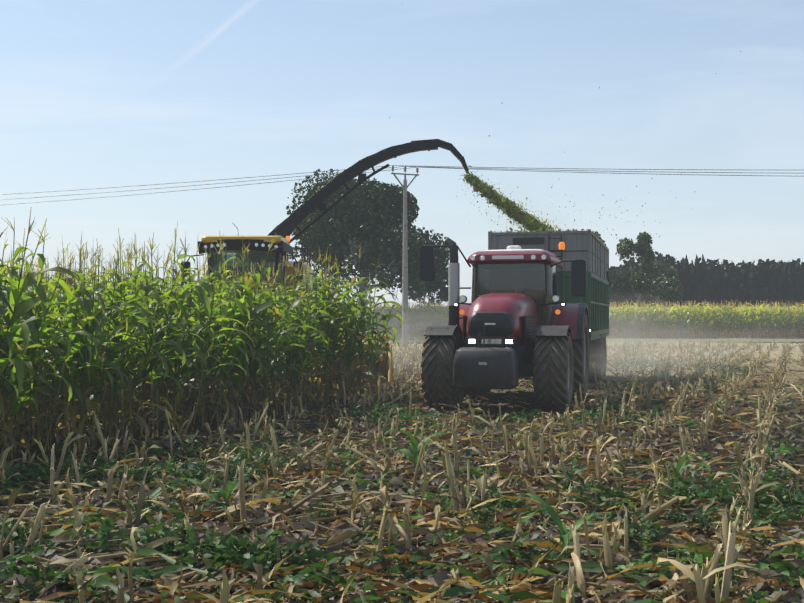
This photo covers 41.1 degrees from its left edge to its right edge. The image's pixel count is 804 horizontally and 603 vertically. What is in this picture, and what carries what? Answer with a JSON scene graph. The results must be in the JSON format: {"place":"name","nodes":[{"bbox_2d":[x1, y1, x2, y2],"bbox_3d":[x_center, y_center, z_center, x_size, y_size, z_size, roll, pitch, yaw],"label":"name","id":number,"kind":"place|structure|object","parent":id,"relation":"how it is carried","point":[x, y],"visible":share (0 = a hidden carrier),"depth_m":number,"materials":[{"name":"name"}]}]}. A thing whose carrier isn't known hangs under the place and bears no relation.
{"place":"outdoors","nodes":[
{"label":"outdoors","id":0,"kind":"place"},
{"bbox_2d":[344,293,447,353],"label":"dust cloud","id":1,"kind":"structure","parent":0,"point":[409,325],"depth_m":45.05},
{"bbox_2d":[0,337,803,600],"bbox_3d":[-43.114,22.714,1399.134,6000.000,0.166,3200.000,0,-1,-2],"label":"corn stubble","id":2,"kind":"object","parent":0,"point":[137,435],"depth_m":16.17,"materials":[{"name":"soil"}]},
{"bbox_2d":[0,210,406,462],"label":"corn crop","id":3,"kind":"object","parent":2,"relation":"on","point":[64,345],"visible":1,"depth_m":16.09,"materials":[{"name":"green plant"}]},
{"bbox_2d":[111,139,468,386],"bbox_3d":[-2.826,-1.192,27.828,8.036,6.641,10.979,0,-1,17],"label":"forage harvester","id":4,"kind":"object","parent":2,"relation":"on","point":[258,246],"visible":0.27,"depth_m":27.27,"materials":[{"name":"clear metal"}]},
{"bbox_2d":[286,169,449,334],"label":"tree","id":5,"kind":"object","parent":2,"relation":"on","point":[366,218],"visible":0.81,"depth_m":83.07,"materials":[{"name":"green plant"}]},
{"bbox_2d":[0,336,803,602],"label":"field stubble","id":6,"kind":"object","parent":2,"relation":"on","point":[40,568],"visible":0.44,"depth_m":9.11,"materials":[{"name":"plant"}]},
{"bbox_2d":[391,165,418,346],"bbox_3d":[0.183,-2.608,62.064,1.760,10.500,0.260,0,-1,-24],"label":"power pole","id":7,"kind":"object","parent":2,"relation":"on","point":[405,273],"visible":0.88,"depth_m":61.97,"materials":[{"name":"grey concrete"}]},
{"bbox_2d":[0,165,763,204],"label":"power lines","id":8,"kind":"object","parent":7,"relation":"attached to","point":[478,168],"visible":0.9,"depth_m":62.03,"materials":[{"name":"grey metal"}]},
{"bbox_2d":[408,267,447,305],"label":"hedge tree","id":9,"kind":"object","parent":2,"relation":"on","point":[435,285],"visible":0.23,"depth_m":95.50,"materials":[{"name":"green plant"}]},
{"bbox_2d":[420,238,589,410],"bbox_3d":[1.994,0.374,21.260,3.310,3.312,6.297,0,-1,14],"label":"tractor","id":10,"kind":"object","parent":2,"relation":"on","point":[511,323],"visible":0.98,"depth_m":19.67,"materials":[{"name":"paint"}]},
{"bbox_2d":[488,229,609,379],"bbox_3d":[3.914,0.216,28.228,2.560,3.836,9.750,0,-1,14],"label":"trailer","id":11,"kind":"object","parent":2,"relation":"on","point":[587,246],"visible":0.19,"depth_m":26.01,"materials":[{"name":"green"}]},
{"bbox_2d":[456,152,660,280],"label":"chopped corn silage","id":12,"kind":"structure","parent":11,"relation":"on","point":[510,208],"depth_m":29.03,"materials":[{"name":"green plant"}]},
{"bbox_2d":[340,299,803,337],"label":"maize field","id":13,"kind":"structure","parent":2,"relation":"on","point":[767,321],"depth_m":86.60,"materials":[{"name":"green plant"}]},
{"bbox_2d":[362,338,803,341],"bbox_3d":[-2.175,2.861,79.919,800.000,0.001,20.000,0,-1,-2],"label":"grass strip","id":14,"kind":"object","parent":2,"relation":"on","point":[734,340],"depth_m":81.29,"materials":[{"name":"plant"}]},
{"bbox_2d":[593,231,605,245],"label":"corn","id":15,"kind":"object","parent":2,"relation":"on","point":[596,233],"depth_m":100.03,"materials":[{"name":"green plant"}]},
{"bbox_2d":[610,231,654,306],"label":"birch tree","id":16,"kind":"object","parent":2,"relation":"on","point":[642,285],"visible":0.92,"depth_m":98.27,"materials":[{"name":"green plant"}]},
{"bbox_2d":[634,259,683,306],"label":"birch tree","id":17,"kind":"object","parent":2,"relation":"on","point":[667,288],"visible":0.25,"depth_m":103.55,"materials":[{"name":"green plant"}]},
{"bbox_2d":[609,251,803,308],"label":"forest treeline","id":18,"kind":"object","parent":2,"relation":"on","point":[709,281],"visible":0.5,"depth_m":237.70,"materials":[{"name":"green plant"}]},
{"bbox_2d":[0,0,803,307],"label":"sky","id":19,"kind":"structure","parent":0,"point":[104,94],"materials":[{"name":"blue"}]},
{"bbox_2d":[392,335,424,367],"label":"dust cloud","id":20,"kind":"structure","parent":0,"point":[408,350],"depth_m":32.99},
{"bbox_2d":[418,294,659,360],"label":"dust cloud","id":21,"kind":"structure","parent":0,"point":[609,325],"depth_m":39.74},
{"bbox_2d":[606,314,714,375],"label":"dust cloud","id":22,"kind":"structure","parent":0,"point":[645,341],"depth_m":32.60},
{"bbox_2d":[589,343,732,381],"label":"dust cloud","id":23,"kind":"structure","parent":0,"point":[652,361],"depth_m":27.73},
{"bbox_2d":[606,322,760,371],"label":"dust cloud","id":24,"kind":"structure","parent":0,"point":[686,346],"depth_m":31.08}
]}

